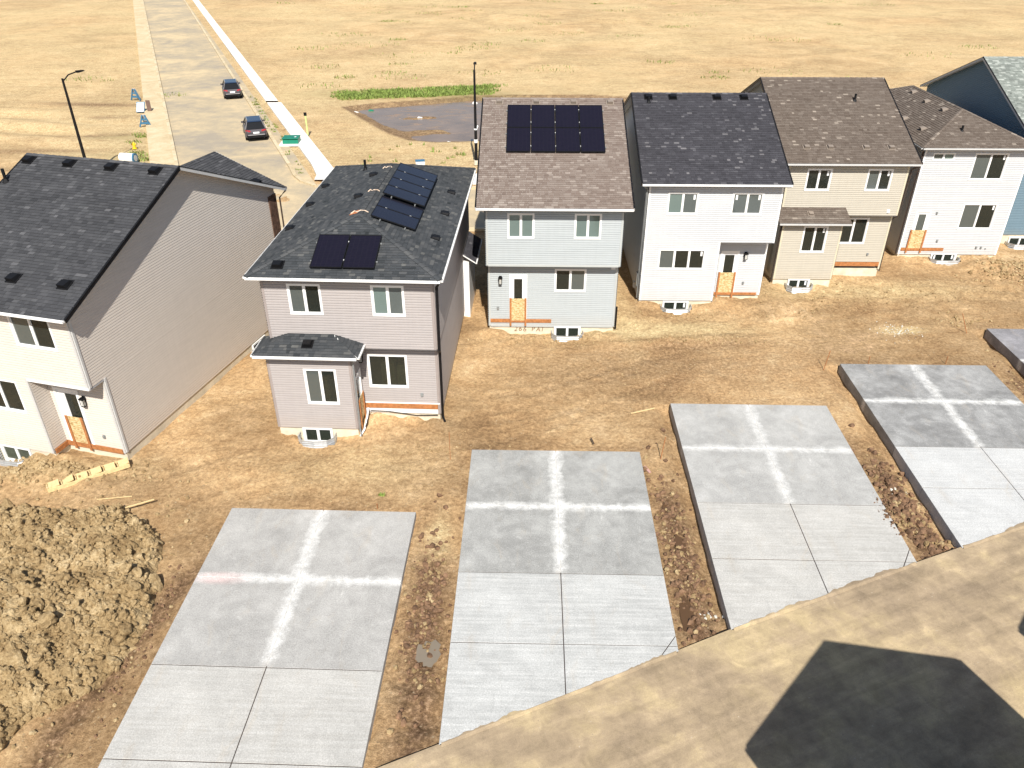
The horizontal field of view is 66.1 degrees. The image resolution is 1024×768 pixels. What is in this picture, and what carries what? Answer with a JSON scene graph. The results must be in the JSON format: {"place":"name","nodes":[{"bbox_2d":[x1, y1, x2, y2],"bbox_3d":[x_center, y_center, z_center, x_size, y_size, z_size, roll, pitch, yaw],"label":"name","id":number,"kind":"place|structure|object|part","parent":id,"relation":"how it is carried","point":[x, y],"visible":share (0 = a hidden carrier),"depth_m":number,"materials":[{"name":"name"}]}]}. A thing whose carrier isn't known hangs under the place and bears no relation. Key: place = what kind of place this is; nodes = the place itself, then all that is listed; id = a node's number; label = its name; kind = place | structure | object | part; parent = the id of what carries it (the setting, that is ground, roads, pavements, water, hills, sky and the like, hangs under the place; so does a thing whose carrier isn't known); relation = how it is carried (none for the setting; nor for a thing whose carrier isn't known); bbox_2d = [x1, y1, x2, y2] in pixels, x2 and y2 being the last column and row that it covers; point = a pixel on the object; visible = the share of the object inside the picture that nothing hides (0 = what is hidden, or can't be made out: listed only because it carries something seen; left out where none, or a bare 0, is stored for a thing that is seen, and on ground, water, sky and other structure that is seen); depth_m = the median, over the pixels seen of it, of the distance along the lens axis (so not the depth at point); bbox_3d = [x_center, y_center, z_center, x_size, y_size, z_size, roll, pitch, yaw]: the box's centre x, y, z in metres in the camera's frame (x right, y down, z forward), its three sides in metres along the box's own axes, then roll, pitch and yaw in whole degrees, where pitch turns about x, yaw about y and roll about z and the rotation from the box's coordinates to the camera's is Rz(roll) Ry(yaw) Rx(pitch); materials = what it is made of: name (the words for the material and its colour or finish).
{"place":"outdoors","nodes":[
{"label":"outdoors","id":0,"kind":"place"},
{"bbox_2d":[133,0,174,164],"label":"sidewalk","id":1,"kind":"structure","parent":0,"point":[159,146],"depth_m":84.96,"materials":[{"name":"beige concrete"}]},
{"bbox_2d":[136,100,151,111],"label":"site board","id":2,"kind":"object","parent":1,"relation":"on","point":[140,106],"visible":1,"depth_m":79.24,"materials":[{"name":"white paint"}]},
{"bbox_2d":[139,115,150,126],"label":"folding sign","id":3,"kind":"object","parent":1,"relation":"on","point":[144,119],"visible":1,"depth_m":74.25,"materials":[{"name":"blue paint"}]},
{"bbox_2d":[143,0,315,187],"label":"street","id":4,"kind":"structure","parent":0,"point":[205,117],"depth_m":83.37,"materials":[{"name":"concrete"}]},
{"bbox_2d":[220,78,241,98],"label":"parked car","id":5,"kind":"object","parent":4,"relation":"on","point":[230,87],"visible":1,"depth_m":84.28,"materials":[{"name":"grey paint"}]},
{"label":"rear window","id":6,"kind":"part","parent":5,"relation":"part of","materials":[{"name":"black glass"}]},
{"bbox_2d":[241,115,267,139],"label":"parked car","id":7,"kind":"object","parent":4,"relation":"on","point":[254,127],"visible":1,"depth_m":69.36,"materials":[{"name":"grey paint"}]},
{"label":"side windows","id":8,"kind":"part","parent":7,"relation":"part of","materials":[{"name":"black glass"}]},
{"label":"rear window","id":9,"kind":"part","parent":7,"relation":"part of","materials":[{"name":"black glass"}]},
{"bbox_2d":[193,0,277,101],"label":"sidewalk","id":10,"kind":"structure","parent":0,"point":[264,91],"depth_m":105.94,"materials":[{"name":"grey concrete"}]},
{"bbox_2d":[267,102,332,181],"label":"sidewalk","id":11,"kind":"structure","parent":0,"point":[321,165],"depth_m":68.36,"materials":[{"name":"grey concrete"}]},
{"bbox_2d":[279,135,303,146],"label":"utility box","id":12,"kind":"object","parent":11,"relation":"on","point":[291,140],"visible":1,"depth_m":68.40,"materials":[{"name":"green paint"}]},
{"bbox_2d":[303,112,308,134],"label":"marker post","id":13,"kind":"object","parent":11,"relation":"on","point":[305,114],"visible":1,"depth_m":70.61,"materials":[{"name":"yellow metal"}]},
{"bbox_2d":[273,188,484,226],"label":"cross street","id":14,"kind":"structure","parent":0,"point":[298,198],"depth_m":55.07,"materials":[{"name":"soil"}]},
{"bbox_2d":[359,101,481,141],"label":"pond","id":15,"kind":"structure","parent":0,"point":[455,120],"depth_m":78.21,"materials":[{"name":"liquid"}]},
{"bbox_2d":[472,173,476,184],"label":"sidewalk","id":16,"kind":"structure","parent":0,"point":[474,180],"depth_m":59.47,"materials":[{"name":"grey concrete"}]},
{"bbox_2d":[0,0,1023,767],"bbox_3d":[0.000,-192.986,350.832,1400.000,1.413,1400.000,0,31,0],"label":"ground","id":17,"kind":"structure","parent":0,"point":[46,46],"depth_m":39.70,"materials":[{"name":"soil"}]},
{"bbox_2d":[61,70,85,157],"bbox_3d":[-32.279,-19.585,59.609,0.440,7.720,2.320,11,33,17],"label":"street lamp","id":18,"kind":"object","parent":17,"relation":"on","point":[74,120],"visible":0.62,"depth_m":58.29,"materials":[{"name":"black metal"}]},
{"bbox_2d":[45,457,129,492],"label":"timber steps","id":19,"kind":"structure","parent":17,"relation":"on","point":[53,486],"depth_m":28.76,"materials":[{"name":"beige wood"}]},
{"bbox_2d":[0,492,188,767],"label":"dirt pile","id":20,"kind":"object","parent":17,"relation":"on","point":[79,588],"visible":1,"depth_m":22.86,"materials":[{"name":"soil"}]},
{"bbox_2d":[124,499,153,508],"bbox_3d":[-12.950,4.155,27.315,0.986,0.077,0.050,-13,34,-20],"label":"lath","id":21,"kind":"object","parent":20,"relation":"on","point":[139,503],"visible":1,"depth_m":27.30,"materials":[{"name":"beige wood"}]},
{"bbox_2d":[97,496,131,499],"bbox_3d":[-14.065,4.029,27.836,1.199,0.058,0.030,-4,32,-6],"label":"lath","id":22,"kind":"object","parent":17,"relation":"on","point":[114,497],"visible":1,"depth_m":27.83,"materials":[{"name":"beige wood"}]},
{"bbox_2d":[118,153,137,161],"bbox_3d":[-31.157,-18.365,63.897,1.276,0.794,0.742,4,32,7],"label":"storage tank","id":23,"kind":"object","parent":17,"relation":"on","point":[133,157],"visible":0.86,"depth_m":63.61,"materials":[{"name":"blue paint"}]},
{"bbox_2d":[131,89,140,100],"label":"folding sign","id":24,"kind":"object","parent":17,"relation":"on","point":[134,91],"visible":1,"depth_m":84.20,"materials":[{"name":"blue paint"}]},
{"bbox_2d":[0,152,286,466],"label":"house","id":25,"kind":"structure","parent":17,"relation":"on","point":[133,321],"depth_m":29.57,"materials":[{"name":"plastic"}]},
{"bbox_2d":[0,379,27,413],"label":"window","id":26,"kind":"structure","parent":25,"relation":"in","point":[10,395],"depth_m":28.76,"materials":[{"name":"white glass"}]},
{"bbox_2d":[0,444,32,460],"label":"window","id":27,"kind":"structure","parent":25,"relation":"in","point":[11,453],"depth_m":30.31,"materials":[{"name":"white glass"}]},
{"bbox_2d":[6,316,58,351],"bbox_3d":[-16.279,-1.788,26.701,1.700,1.330,0.095,8,32,13],"label":"window","id":28,"kind":"structure","parent":25,"relation":"in","point":[35,334],"depth_m":26.78,"materials":[{"name":"clear glass"}]},
{"bbox_2d":[52,386,94,444],"bbox_3d":[-16.340,1.203,29.392,1.100,2.480,0.080,8,32,13],"label":"door","id":29,"kind":"structure","parent":25,"relation":"in","point":[68,402],"depth_m":29.18,"materials":[{"name":"white glass"}]},
{"bbox_2d":[252,335,264,349],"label":"window","id":30,"kind":"structure","parent":25,"relation":"in","point":[254,345],"depth_m":37.39,"materials":[{"name":"white glass"}]},
{"bbox_2d":[142,0,178,164],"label":"kerb","id":31,"kind":"structure","parent":17,"relation":"on","point":[167,122],"depth_m":83.52,"materials":[{"name":"concrete"}]},
{"bbox_2d":[98,508,415,767],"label":"garage pad","id":32,"kind":"object","parent":17,"relation":"on","point":[272,652],"visible":0.96,"depth_m":22.04,"materials":[{"name":"grey concrete"}]},
{"bbox_2d":[124,92,466,173],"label":"roadside weeds","id":33,"kind":"object","parent":17,"relation":"on","point":[140,158],"visible":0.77,"depth_m":67.57,"materials":[{"name":"plant"}]},
{"bbox_2d":[184,0,475,188],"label":"kerb","id":34,"kind":"structure","parent":17,"relation":"on","point":[288,163],"depth_m":71.83,"materials":[{"name":"concrete"}]},
{"bbox_2d":[242,159,481,448],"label":"house","id":35,"kind":"structure","parent":17,"relation":"on","point":[364,274],"depth_m":30.22,"materials":[{"name":"plastic"}]},
{"bbox_2d":[286,284,323,314],"bbox_3d":[-7.648,-3.143,29.092,1.250,1.250,0.095,1,31,2],"label":"window","id":36,"kind":"structure","parent":35,"relation":"in","point":[304,299],"depth_m":29.11,"materials":[{"name":"white glass"}]},
{"bbox_2d":[302,427,333,440],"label":"window","id":37,"kind":"structure","parent":35,"relation":"in","point":[310,434],"depth_m":31.34,"materials":[{"name":"clear glass"}]},
{"bbox_2d":[303,369,339,404],"bbox_3d":[-7.285,0.098,30.147,1.250,1.580,0.095,1,31,2],"label":"window","id":38,"kind":"structure","parent":35,"relation":"in","point":[321,385],"depth_m":30.16,"materials":[{"name":"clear glass"}]},
{"bbox_2d":[355,367,362,423],"bbox_3d":[-6.023,0.482,31.024,0.080,2.150,0.900,1,31,2],"label":"door","id":39,"kind":"structure","parent":35,"relation":"in","point":[358,377],"depth_m":30.96,"materials":[{"name":"white glass"}]},
{"bbox_2d":[366,354,408,387],"bbox_3d":[-4.895,-0.514,31.072,1.580,1.500,0.095,1,31,2],"label":"window","id":40,"kind":"structure","parent":35,"relation":"in","point":[384,371],"depth_m":31.09,"materials":[{"name":"clear glass"}]},
{"bbox_2d":[370,285,405,316],"bbox_3d":[-4.562,-3.067,28.968,1.230,1.250,0.095,1,31,2],"label":"window","id":41,"kind":"structure","parent":35,"relation":"in","point":[388,301],"depth_m":28.98,"materials":[{"name":"white glass"}]},
{"bbox_2d":[281,227,484,230],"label":"kerb","id":42,"kind":"structure","parent":17,"relation":"on","point":[476,228],"depth_m":50.59,"materials":[{"name":"concrete"}]},
{"bbox_2d":[330,83,500,100],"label":"grass patch","id":43,"kind":"object","parent":17,"relation":"on","point":[370,93],"visible":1,"depth_m":87.42,"materials":[{"name":"green plant"}]},
{"bbox_2d":[415,159,424,164],"bbox_3d":[-7.730,-17.456,62.480,1.622,0.594,0.541,-5,32,-9],"label":"site bin","id":44,"kind":"object","parent":17,"relation":"on","point":[420,161],"visible":0.52,"depth_m":62.31,"materials":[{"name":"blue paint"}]},
{"bbox_2d":[415,640,440,666],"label":"puddle","id":45,"kind":"object","parent":17,"relation":"on","point":[421,654],"visible":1,"depth_m":22.15,"materials":[{"name":"brown liquid"}]},
{"bbox_2d":[473,62,478,164],"bbox_3d":[-2.876,-21.386,62.559,0.448,7.720,2.320,0,31,0],"label":"street lamp","id":46,"kind":"object","parent":17,"relation":"on","point":[476,126],"visible":0.94,"depth_m":61.86,"materials":[{"name":"black metal"}]},
{"bbox_2d":[0,256,1023,734],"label":"loose clods","id":47,"kind":"object","parent":17,"relation":"on","point":[428,594],"visible":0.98,"depth_m":29.08,"materials":[{"name":"soil"}]},
{"bbox_2d":[66,0,997,87],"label":"weeds","id":48,"kind":"object","parent":17,"relation":"on","point":[345,77],"visible":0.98,"depth_m":115.51,"materials":[{"name":"plant"}]},
{"bbox_2d":[73,350,1023,763],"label":"damp clods","id":49,"kind":"object","parent":17,"relation":"on","point":[905,506],"visible":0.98,"depth_m":25.24,"materials":[{"name":"soil"}]},
{"bbox_2d":[475,97,634,341],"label":"house","id":50,"kind":"structure","parent":17,"relation":"on","point":[554,198],"depth_m":36.67,"materials":[{"name":"plastic"}]},
{"bbox_2d":[509,275,526,318],"bbox_3d":[0.294,-4.140,37.904,0.850,2.470,0.080,1,31,1],"label":"door","id":51,"kind":"structure","parent":50,"relation":"in","point":[517,283],"depth_m":37.61,"materials":[{"name":"white glass"}]},
{"bbox_2d":[507,213,534,238],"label":"window","id":52,"kind":"structure","parent":50,"relation":"in","point":[519,225],"depth_m":35.50,"materials":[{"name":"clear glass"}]},
{"bbox_2d":[554,326,580,335],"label":"window","id":53,"kind":"structure","parent":50,"relation":"in","point":[558,330],"depth_m":38.79,"materials":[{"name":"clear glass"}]},
{"bbox_2d":[554,269,586,291],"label":"window","id":54,"kind":"structure","parent":50,"relation":"in","point":[566,280],"depth_m":37.39,"materials":[{"name":"clear glass"}]},
{"bbox_2d":[574,214,601,238],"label":"window","id":55,"kind":"structure","parent":50,"relation":"in","point":[586,226],"depth_m":35.45,"materials":[{"name":"clear glass"}]},
{"bbox_2d":[439,450,677,744],"bbox_3d":[1.529,5.988,24.928,6.417,0.503,12.399,1,31,1],"label":"garage pad","id":56,"kind":"object","parent":17,"relation":"on","point":[561,589],"visible":0.9,"depth_m":24.20,"materials":[{"name":"grey concrete"}]},
{"bbox_2d":[630,407,654,413],"bbox_3d":[5.440,1.109,32.720,1.191,0.083,0.050,-14,34,-21],"label":"lath","id":57,"kind":"object","parent":17,"relation":"on","point":[642,410],"visible":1,"depth_m":32.71,"materials":[{"name":"beige wood"}]},
{"bbox_2d":[674,534,687,556],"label":"puddle","id":58,"kind":"object","parent":17,"relation":"on","point":[678,540],"visible":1,"depth_m":25.92,"materials":[{"name":"brown liquid"}]},
{"bbox_2d":[679,596,695,631],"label":"puddle","id":59,"kind":"object","parent":17,"relation":"on","point":[686,613],"visible":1,"depth_m":23.39,"materials":[{"name":"brown liquid"}]},
{"bbox_2d":[378,529,1023,767],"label":"lane","id":60,"kind":"structure","parent":17,"relation":"on","point":[920,664],"depth_m":20.80,"materials":[{"name":"beige soil"}]},
{"bbox_2d":[441,522,1023,746],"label":"sand spill","id":61,"kind":"object","parent":60,"relation":"on","point":[653,660],"visible":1,"depth_m":22.73,"materials":[{"name":"beige sand"}]},
{"bbox_2d":[623,92,793,314],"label":"house","id":62,"kind":"structure","parent":17,"relation":"on","point":[712,179],"depth_m":39.66,"materials":[{"name":"plastic"}]},
{"bbox_2d":[662,301,688,308],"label":"window","id":63,"kind":"structure","parent":62,"relation":"in","point":[666,304],"depth_m":41.36,"materials":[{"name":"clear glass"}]},
{"bbox_2d":[657,249,705,269],"bbox_3d":[8.615,-6.337,40.017,2.370,1.120,0.095,1,31,1],"label":"window","id":64,"kind":"structure","parent":62,"relation":"in","point":[668,259],"depth_m":40.03,"materials":[{"name":"clear glass"}]},
{"bbox_2d":[666,192,699,214],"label":"window","id":65,"kind":"structure","parent":62,"relation":"in","point":[679,203],"depth_m":38.51,"materials":[{"name":"clear glass"}]},
{"bbox_2d":[716,251,739,291],"bbox_3d":[11.310,-5.876,41.295,0.950,2.400,0.080,1,31,1],"label":"door","id":66,"kind":"structure","parent":62,"relation":"in","point":[729,260],"depth_m":41.01,"materials":[{"name":"white glass"}]},
{"bbox_2d":[730,193,764,214],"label":"window","id":67,"kind":"structure","parent":62,"relation":"in","point":[742,203],"depth_m":38.47,"materials":[{"name":"clear glass"}]},
{"bbox_2d":[699,612,723,619],"bbox_3d":[5.973,6.925,23.516,0.802,0.212,0.281,-7,32,-12],"label":"concrete spill","id":68,"kind":"object","parent":17,"relation":"on","point":[714,616],"visible":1,"depth_m":23.48,"materials":[{"name":"white concrete"}]},
{"bbox_2d":[669,403,916,629],"bbox_3d":[9.712,4.200,27.858,6.478,0.503,12.030,1,31,1],"label":"garage pad","id":69,"kind":"object","parent":17,"relation":"on","point":[787,508],"visible":0.93,"depth_m":27.29,"materials":[{"name":"grey concrete"}]},
{"bbox_2d":[873,492,904,534],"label":"spilled clods","id":70,"kind":"object","parent":69,"relation":"on","point":[887,510],"visible":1,"depth_m":27.02,"materials":[{"name":"soil"}]},
{"bbox_2d":[740,77,922,293],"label":"house","id":71,"kind":"structure","parent":17,"relation":"on","point":[852,155],"depth_m":42.25,"materials":[{"name":"plastic"}]},
{"bbox_2d":[787,279,809,286],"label":"window","id":72,"kind":"structure","parent":71,"relation":"in","point":[791,282],"depth_m":43.64,"materials":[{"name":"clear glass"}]},
{"bbox_2d":[799,226,828,252],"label":"window","id":73,"kind":"structure","parent":71,"relation":"in","point":[814,237],"depth_m":42.31,"materials":[{"name":"clear glass"}]},
{"bbox_2d":[804,169,832,190],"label":"window","id":74,"kind":"structure","parent":71,"relation":"in","point":[816,179],"depth_m":41.34,"materials":[{"name":"clear glass"}]},
{"bbox_2d":[839,218,869,243],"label":"window","id":75,"kind":"structure","parent":71,"relation":"in","point":[856,233],"depth_m":43.32,"materials":[{"name":"clear glass"}]},
{"bbox_2d":[864,169,893,190],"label":"window","id":76,"kind":"structure","parent":71,"relation":"in","point":[877,179],"depth_m":41.28,"materials":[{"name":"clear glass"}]},
{"bbox_2d":[838,364,1023,547],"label":"garage pad","id":77,"kind":"object","parent":17,"relation":"on","point":[952,437],"visible":0.98,"depth_m":30.94,"materials":[{"name":"grey concrete"}]},
{"bbox_2d":[886,85,1023,264],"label":"house","id":78,"kind":"structure","parent":17,"relation":"on","point":[962,188],"depth_m":45.05,"materials":[{"name":"plastic"}]},
{"bbox_2d":[903,207,931,229],"bbox_3d":[23.800,-9.273,46.429,0.920,2.350,1.050,1,31,1],"label":"door","id":79,"kind":"structure","parent":78,"relation":"in","point":[922,217],"depth_m":45.71,"materials":[{"name":"white glass"}]},
{"bbox_2d":[930,253,956,260],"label":"window","id":80,"kind":"structure","parent":78,"relation":"in","point":[937,256],"depth_m":46.86,"materials":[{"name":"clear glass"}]},
{"bbox_2d":[932,153,955,160],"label":"window","id":81,"kind":"structure","parent":78,"relation":"in","point":[937,156],"depth_m":43.82,"materials":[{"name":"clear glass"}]},
{"bbox_2d":[957,204,998,229],"bbox_3d":[26.929,-9.697,45.540,1.960,1.540,0.095,1,31,1],"label":"window","id":82,"kind":"structure","parent":78,"relation":"in","point":[973,216],"depth_m":45.56,"materials":[{"name":"clear glass"}]},
{"bbox_2d":[968,153,1009,179],"bbox_3d":[26.679,-12.166,44.038,1.860,1.520,0.095,1,31,1],"label":"window","id":83,"kind":"structure","parent":78,"relation":"in","point":[986,166],"depth_m":44.04,"materials":[{"name":"clear glass"}]},
{"bbox_2d":[920,56,1023,249],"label":"house","id":84,"kind":"structure","parent":17,"relation":"on","point":[990,88],"depth_m":49.40,"materials":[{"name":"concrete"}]},
{"bbox_2d":[1007,237,1023,244],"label":"window","id":85,"kind":"structure","parent":84,"relation":"in","point":[1013,240],"depth_m":49.01,"materials":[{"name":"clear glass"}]},
{"bbox_2d":[984,329,1023,375],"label":"garage pad","id":86,"kind":"object","parent":17,"relation":"on","point":[1008,344],"visible":1,"depth_m":37.59,"materials":[{"name":"grey concrete"}]},
{"bbox_2d":[869,321,925,340],"bbox_3d":[18.926,-2.559,38.749,2.320,0.151,2.276,24,39,34],"label":"concrete spill","id":87,"kind":"object","parent":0,"point":[897,329],"visible":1,"depth_m":38.87,"materials":[{"name":"grey concrete"}]}
]}

